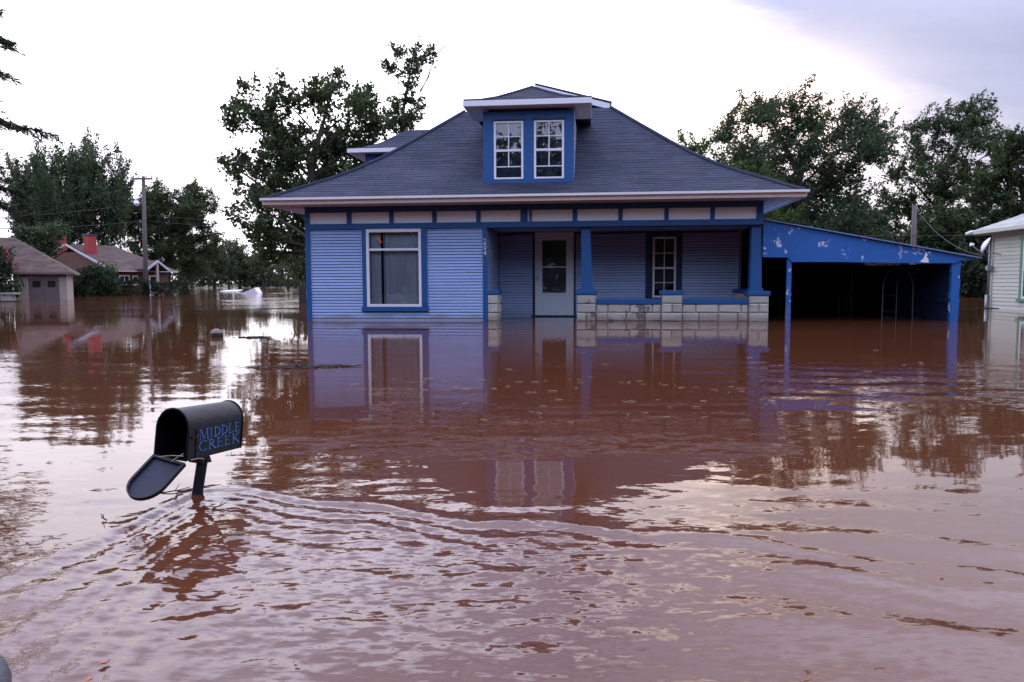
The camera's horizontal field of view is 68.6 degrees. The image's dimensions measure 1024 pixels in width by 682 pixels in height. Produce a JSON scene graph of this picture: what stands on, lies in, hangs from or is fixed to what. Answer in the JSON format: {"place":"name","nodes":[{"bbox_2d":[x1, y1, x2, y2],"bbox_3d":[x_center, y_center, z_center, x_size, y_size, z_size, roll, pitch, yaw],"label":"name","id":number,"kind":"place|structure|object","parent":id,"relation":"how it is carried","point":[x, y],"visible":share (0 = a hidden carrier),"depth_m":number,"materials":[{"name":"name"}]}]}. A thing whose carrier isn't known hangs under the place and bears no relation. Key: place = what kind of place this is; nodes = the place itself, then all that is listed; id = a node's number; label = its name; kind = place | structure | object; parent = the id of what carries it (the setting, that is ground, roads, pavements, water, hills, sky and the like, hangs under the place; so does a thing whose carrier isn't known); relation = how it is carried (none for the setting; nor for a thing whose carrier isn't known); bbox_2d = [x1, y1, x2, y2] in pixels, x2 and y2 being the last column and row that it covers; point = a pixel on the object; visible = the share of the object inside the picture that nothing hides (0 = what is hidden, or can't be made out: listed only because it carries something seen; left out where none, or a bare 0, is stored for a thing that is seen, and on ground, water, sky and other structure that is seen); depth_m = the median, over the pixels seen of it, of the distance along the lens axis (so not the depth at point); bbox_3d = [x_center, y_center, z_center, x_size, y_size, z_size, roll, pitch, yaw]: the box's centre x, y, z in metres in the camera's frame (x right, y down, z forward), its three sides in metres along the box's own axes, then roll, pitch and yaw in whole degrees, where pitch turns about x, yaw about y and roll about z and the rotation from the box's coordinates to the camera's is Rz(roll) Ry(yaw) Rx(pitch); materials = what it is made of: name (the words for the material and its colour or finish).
{"place":"outdoors","nodes":[
{"label":"outdoors","id":0,"kind":"place"},
{"bbox_2d":[12,283,298,287],"bbox_3d":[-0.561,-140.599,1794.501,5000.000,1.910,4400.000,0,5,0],"label":"ground","id":1,"kind":"structure","parent":0,"point":[226,286],"depth_m":126.12,"materials":[{"name":"green plant"}]},
{"bbox_2d":[0,292,20,300],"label":"wall","id":2,"kind":"structure","parent":1,"relation":"on","point":[10,296],"depth_m":36.34,"materials":[{"name":"grey concrete"}]},
{"bbox_2d":[5,285,23,294],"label":"planter weeds","id":3,"kind":"object","parent":2,"relation":"on","point":[14,287],"visible":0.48,"depth_m":36.86,"materials":[{"name":"green plant"}]},
{"bbox_2d":[0,245,25,300],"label":"flowering shrub","id":4,"kind":"object","parent":1,"relation":"on","point":[6,269],"visible":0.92,"depth_m":36.78,"materials":[{"name":"green plant"}]},
{"bbox_2d":[0,9,64,238],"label":"conifer","id":5,"kind":"object","parent":1,"relation":"on","point":[8,44],"visible":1,"depth_m":9.31,"materials":[{"name":"green plant"}]},
{"bbox_2d":[0,237,79,299],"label":"garage","id":6,"kind":"structure","parent":1,"relation":"on","point":[38,272],"depth_m":38.71,"materials":[{"name":"beige paint"}]},
{"bbox_2d":[28,277,59,299],"bbox_3d":[-24.023,-2.240,38.611,1.316,2.070,0.088,-3,5,-27],"label":"double door","id":7,"kind":"structure","parent":6,"relation":"in","point":[37,285],"depth_m":38.55,"materials":[{"name":"grey wood"}]},
{"bbox_2d":[8,218,73,294],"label":"tree","id":8,"kind":"object","parent":1,"relation":"on","point":[35,237],"visible":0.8,"depth_m":45.45,"materials":[{"name":"green plant"}]},
{"bbox_2d":[0,126,138,251],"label":"poplar tree","id":9,"kind":"object","parent":1,"relation":"on","point":[79,171],"visible":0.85,"depth_m":61.66,"materials":[{"name":"green plant"}]},
{"bbox_2d":[70,262,122,295],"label":"bush","id":10,"kind":"object","parent":1,"relation":"on","point":[89,280],"visible":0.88,"depth_m":49.24,"materials":[{"name":"green plant"}]},
{"bbox_2d":[55,233,178,294],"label":"brick bungalow","id":11,"kind":"object","parent":1,"relation":"on","point":[90,251],"visible":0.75,"depth_m":54.63,"materials":[{"name":"brown brick"}]},
{"bbox_2d":[119,275,129,284],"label":"window","id":12,"kind":"structure","parent":11,"relation":"in","point":[125,277],"depth_m":53.47,"materials":[{"name":"white glass"}]},
{"bbox_2d":[149,276,155,294],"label":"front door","id":13,"kind":"structure","parent":11,"relation":"in","point":[152,278],"depth_m":55.28,"materials":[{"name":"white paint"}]},
{"bbox_2d":[132,175,152,294],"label":"utility pole","id":14,"kind":"object","parent":1,"relation":"on","point":[144,239],"visible":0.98,"depth_m":52.31,"materials":[{"name":"wood"}]},
{"bbox_2d":[0,221,138,228],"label":"overhead wire","id":15,"kind":"object","parent":14,"relation":"attached to","point":[86,225],"visible":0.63,"depth_m":49.77,"materials":[{"name":"black metal"}]},
{"bbox_2d":[0,203,141,217],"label":"overhead wire","id":16,"kind":"object","parent":14,"relation":"attached to","point":[76,211],"visible":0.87,"depth_m":48.41,"materials":[{"name":"black metal"}]},
{"bbox_2d":[31,181,141,213],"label":"overhead wire","id":17,"kind":"object","parent":14,"relation":"attached to","point":[86,200],"visible":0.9,"depth_m":55.20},
{"bbox_2d":[146,220,285,229],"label":"overhead wire","id":18,"kind":"object","parent":14,"relation":"attached to","point":[198,225],"visible":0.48,"depth_m":52.44,"materials":[{"name":"black metal"}]},
{"bbox_2d":[120,175,225,288],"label":"broadleaf tree","id":19,"kind":"object","parent":1,"relation":"on","point":[168,240],"visible":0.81,"depth_m":72.32,"materials":[{"name":"green plant"}]},
{"bbox_2d":[171,255,213,288],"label":"tree","id":20,"kind":"object","parent":1,"relation":"on","point":[191,283],"visible":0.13,"depth_m":114.17,"materials":[{"name":"green plant"}]},
{"bbox_2d":[202,238,239,287],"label":"tree","id":21,"kind":"object","parent":1,"relation":"on","point":[222,265],"visible":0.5,"depth_m":116.89,"materials":[{"name":"green plant"}]},
{"bbox_2d":[171,270,299,287],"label":"bank undergrowth","id":22,"kind":"object","parent":1,"relation":"on","point":[252,283],"visible":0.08,"depth_m":122.12,"materials":[{"name":"green plant"}]},
{"bbox_2d":[220,237,254,287],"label":"tree","id":23,"kind":"object","parent":1,"relation":"on","point":[242,265],"visible":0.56,"depth_m":120.62,"materials":[{"name":"green plant"}]},
{"bbox_2d":[241,251,266,287],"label":"tree","id":24,"kind":"object","parent":1,"relation":"on","point":[253,278],"visible":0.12,"depth_m":124.26,"materials":[{"name":"green plant"}]},
{"bbox_2d":[246,252,277,287],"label":"tree","id":25,"kind":"object","parent":1,"relation":"on","point":[256,268],"visible":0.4,"depth_m":116.71,"materials":[{"name":"green plant"}]},
{"bbox_2d":[267,254,298,287],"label":"tree","id":26,"kind":"object","parent":1,"relation":"on","point":[280,270],"visible":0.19,"depth_m":110.45,"materials":[{"name":"green plant"}]},
{"bbox_2d":[283,256,305,284],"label":"tree","id":27,"kind":"object","parent":1,"relation":"on","point":[289,276],"visible":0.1,"depth_m":98.28,"materials":[{"name":"green plant"}]},
{"bbox_2d":[213,64,394,283],"bbox_3d":[-8.781,-6.186,32.770,7.542,10.946,5.682,0,5,0],"label":"oak tree","id":28,"kind":"object","parent":1,"relation":"on","point":[281,144],"visible":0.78,"depth_m":31.90,"materials":[{"name":"green plant"}]},
{"bbox_2d":[368,36,437,139],"bbox_3d":[-4.891,-7.359,34.599,2.592,12.958,3.064,3,6,37],"label":"slender tree","id":29,"kind":"object","parent":1,"relation":"on","point":[402,119],"visible":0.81,"depth_m":34.12,"materials":[{"name":"green plant"}]},
{"bbox_2d":[419,33,457,91],"bbox_3d":[-3.116,-11.951,32.154,1.745,2.528,0.090,0,5,0],"label":"dead branch","id":30,"kind":"object","parent":29,"relation":"attached to","point":[420,90],"visible":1,"depth_m":32.17,"materials":[{"name":"wood"}]},
{"bbox_2d":[259,83,809,320],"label":"blue house","id":31,"kind":"structure","parent":1,"relation":"on","point":[538,200],"depth_m":16.37,"materials":[{"name":"paint"}]},
{"bbox_2d":[362,229,428,310],"bbox_3d":[-2.559,-1.550,16.474,1.490,1.792,0.200,0,5,6],"label":"picture window","id":32,"kind":"structure","parent":31,"relation":"in","point":[405,250],"depth_m":16.51,"materials":[{"name":"white glass"}]},
{"bbox_2d":[531,232,576,316],"bbox_3d":[1.014,-1.572,18.128,1.090,2.160,0.230,0,5,6],"label":"storm door","id":33,"kind":"structure","parent":31,"relation":"in","point":[554,262],"depth_m":18.13,"materials":[{"name":"white paint"}]},
{"bbox_2d":[645,231,682,298],"bbox_3d":[3.606,-1.797,17.856,0.858,1.630,0.110,0,5,6],"label":"porch window","id":34,"kind":"structure","parent":31,"relation":"in","point":[663,264],"depth_m":17.85,"materials":[{"name":"white glass"}]},
{"bbox_2d":[677,125,808,243],"bbox_3d":[11.447,-5.997,37.280,6.638,9.697,5.079,0,5,0],"label":"young tree","id":35,"kind":"object","parent":1,"relation":"on","point":[777,214],"visible":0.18,"depth_m":37.23,"materials":[{"name":"green plant"}]},
{"bbox_2d":[703,73,906,238],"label":"ash tree","id":36,"kind":"object","parent":1,"relation":"on","point":[869,149],"visible":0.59,"depth_m":42.40,"materials":[{"name":"green plant"}]},
{"bbox_2d":[741,219,981,320],"bbox_3d":[7.659,-1.257,18.475,4.285,3.024,6.200,0,5,6],"label":"carport","id":37,"kind":"object","parent":1,"relation":"on","point":[797,259],"visible":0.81,"depth_m":16.74,"materials":[{"name":"blue paint"}]},
{"bbox_2d":[812,195,910,266],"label":"shrub","id":38,"kind":"object","parent":1,"relation":"on","point":[883,220],"visible":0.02,"depth_m":45.42,"materials":[{"name":"green plant"}]},
{"bbox_2d":[909,205,916,264],"bbox_3d":[15.918,-2.979,29.863,0.238,4.800,0.250,0,5,0],"label":"utility pole","id":39,"kind":"object","parent":1,"relation":"on","point":[913,226],"visible":0.4,"depth_m":29.68,"materials":[{"name":"grey wood"}]},
{"bbox_2d":[914,235,980,235],"bbox_3d":[18.433,-4.225,29.716,5.102,0.132,0.020,0,5,-1],"label":"overhead wire","id":40,"kind":"object","parent":39,"relation":"attached to","point":[947,235],"visible":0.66,"depth_m":29.69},
{"bbox_2d":[915,207,982,255],"bbox_3d":[14.885,-3.889,25.881,0.024,2.173,7.865,1,5,15],"label":"overhead wire","id":41,"kind":"object","parent":39,"relation":"attached to","point":[946,240],"visible":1,"depth_m":25.36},
{"bbox_2d":[864,195,994,294],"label":"shrub","id":42,"kind":"object","parent":1,"relation":"on","point":[949,223],"visible":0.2,"depth_m":41.62,"materials":[{"name":"green plant"}]},
{"bbox_2d":[872,86,1023,237],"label":"elm tree","id":43,"kind":"object","parent":1,"relation":"on","point":[945,174],"visible":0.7,"depth_m":48.16,"materials":[{"name":"green plant"}]},
{"bbox_2d":[959,236,989,296],"bbox_3d":[22.801,-3.246,36.838,2.782,4.189,3.171,3,6,38],"label":"shrub","id":44,"kind":"object","parent":1,"relation":"on","point":[973,277],"visible":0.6,"depth_m":36.48,"materials":[{"name":"green plant"}]},
{"bbox_2d":[952,122,1023,254],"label":"hackberry tree","id":45,"kind":"object","parent":1,"relation":"on","point":[986,188],"visible":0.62,"depth_m":41.43,"materials":[{"name":"green plant"}]},
{"bbox_2d":[965,214,1023,309],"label":"neighbour house","id":46,"kind":"structure","parent":1,"relation":"on","point":[1005,280],"depth_m":21.58,"materials":[{"name":"beige wood"}]},
{"bbox_2d":[969,238,1000,254],"bbox_3d":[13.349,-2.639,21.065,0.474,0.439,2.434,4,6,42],"label":"satellite dish","id":47,"kind":"object","parent":46,"relation":"attached to","point":[984,245],"visible":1,"depth_m":20.32,"materials":[{"name":"metal"}]},
{"bbox_2d":[1016,236,1023,301],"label":"window","id":48,"kind":"structure","parent":46,"relation":"in","point":[1021,270],"depth_m":20.77,"materials":[{"name":"white paint"}]},
{"bbox_2d":[0,288,1023,681],"bbox_3d":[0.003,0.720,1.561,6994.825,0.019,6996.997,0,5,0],"label":"water","id":49,"kind":"structure","parent":0,"point":[432,526],"depth_m":2.91,"materials":[{"name":"brown liquid"}]},
{"bbox_2d":[0,655,11,681],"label":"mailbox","id":50,"kind":"object","parent":49,"relation":"on","point":[5,674],"visible":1,"depth_m":1.59,"materials":[{"name":"metal"}]},
{"bbox_2d":[84,674,92,681],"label":"fallen leaf","id":51,"kind":"object","parent":49,"relation":"on","point":[89,678],"visible":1,"depth_m":1.59,"materials":[{"name":"orange plant"}]},
{"bbox_2d":[97,659,109,665],"bbox_3d":[-0.902,0.710,1.661,0.012,0.005,0.029,3,6,39],"label":"fallen leaf","id":52,"kind":"object","parent":49,"relation":"on","point":[104,662],"visible":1,"depth_m":1.66,"materials":[{"name":"orange plant"}]},
{"bbox_2d":[114,278,150,295],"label":"hedge","id":53,"kind":"object","parent":49,"relation":"on","point":[130,283],"visible":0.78,"depth_m":52.09,"materials":[{"name":"green plant"}]},
{"bbox_2d":[151,280,188,294],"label":"hedge","id":54,"kind":"object","parent":49,"relation":"on","point":[157,289],"visible":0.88,"depth_m":52.37,"materials":[{"name":"green plant"}]},
{"bbox_2d":[162,484,188,492],"bbox_3d":[-1.358,0.597,3.041,0.114,0.028,0.034,-1,5,-9],"label":"twig","id":55,"kind":"object","parent":49,"relation":"on","point":[175,489],"visible":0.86,"depth_m":3.02,"materials":[{"name":"brown wood"}]},
{"bbox_2d":[126,400,243,500],"bbox_3d":[-1.317,0.877,2.931,0.179,1.264,0.519,6,1,12],"label":"mailbox","id":56,"kind":"object","parent":49,"relation":"in","point":[204,431],"visible":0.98,"depth_m":2.89,"materials":[{"name":"black metal"}]},
{"bbox_2d":[126,454,185,500],"bbox_3d":[-1.315,0.504,2.747,0.144,0.016,0.194,12,41,15],"label":"door","id":57,"kind":"structure","parent":56,"relation":"in","point":[157,473],"depth_m":2.75,"materials":[{"name":"black metal"}]},
{"bbox_2d":[210,329,222,336],"bbox_3d":[-4.630,-0.096,11.777,0.195,0.196,0.195,0,5,0],"label":"ball","id":58,"kind":"object","parent":49,"relation":"on","point":[216,332],"visible":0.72,"depth_m":11.71,"materials":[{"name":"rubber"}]},
{"bbox_2d":[223,240,232,287],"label":"utility pole","id":59,"kind":"object","parent":49,"relation":"in","point":[228,272],"visible":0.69,"depth_m":117.40,"materials":[{"name":"grey wood"}]},
{"bbox_2d":[242,287,261,293],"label":"tipped white box","id":60,"kind":"object","parent":49,"relation":"in","point":[257,290],"visible":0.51,"depth_m":56.86,"materials":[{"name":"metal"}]},
{"bbox_2d":[233,336,271,337],"bbox_3d":[-3.996,-0.061,11.590,0.558,0.041,0.294,2,5,22],"label":"floating debris","id":61,"kind":"object","parent":49,"relation":"on","point":[254,337],"visible":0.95,"depth_m":11.56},
{"bbox_2d":[247,363,327,369],"bbox_3d":[-2.232,0.258,7.473,0.792,0.044,0.389,1,5,16],"label":"floating debris","id":62,"kind":"object","parent":49,"relation":"on","point":[302,366],"visible":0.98,"depth_m":7.42,"materials":[{"name":"brown wood"}]},
{"bbox_2d":[299,284,306,303],"bbox_3d":[-8.231,-1.445,30.212,0.550,1.680,0.530,0,5,0],"label":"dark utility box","id":63,"kind":"object","parent":49,"relation":"in","point":[302,295],"visible":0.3,"depth_m":29.93,"materials":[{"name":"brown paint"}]},
{"bbox_2d":[300,286,306,303],"bbox_3d":[-8.232,-1.695,29.946,0.450,1.020,0.019,0,5,0],"label":"door panel","id":64,"kind":"structure","parent":63,"relation":"in","point":[303,299],"depth_m":29.93,"materials":[{"name":"brown paint"}]},
{"bbox_2d":[287,364,362,366],"bbox_3d":[-1.892,0.253,7.549,0.778,0.045,0.192,-1,5,-7],"label":"floating debris","id":65,"kind":"object","parent":49,"relation":"on","point":[333,365],"visible":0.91,"depth_m":7.53,"materials":[{"name":"brown wood"}]},
{"bbox_2d":[881,267,922,318],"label":"garden arch","id":66,"kind":"structure","parent":49,"relation":"in","point":[896,290],"depth_m":16.58,"materials":[{"name":"metal"}]},
{"bbox_2d":[0,0,1023,283],"label":"sky","id":67,"kind":"structure","parent":0,"point":[153,78],"materials":[{"name":"white"}]}
]}

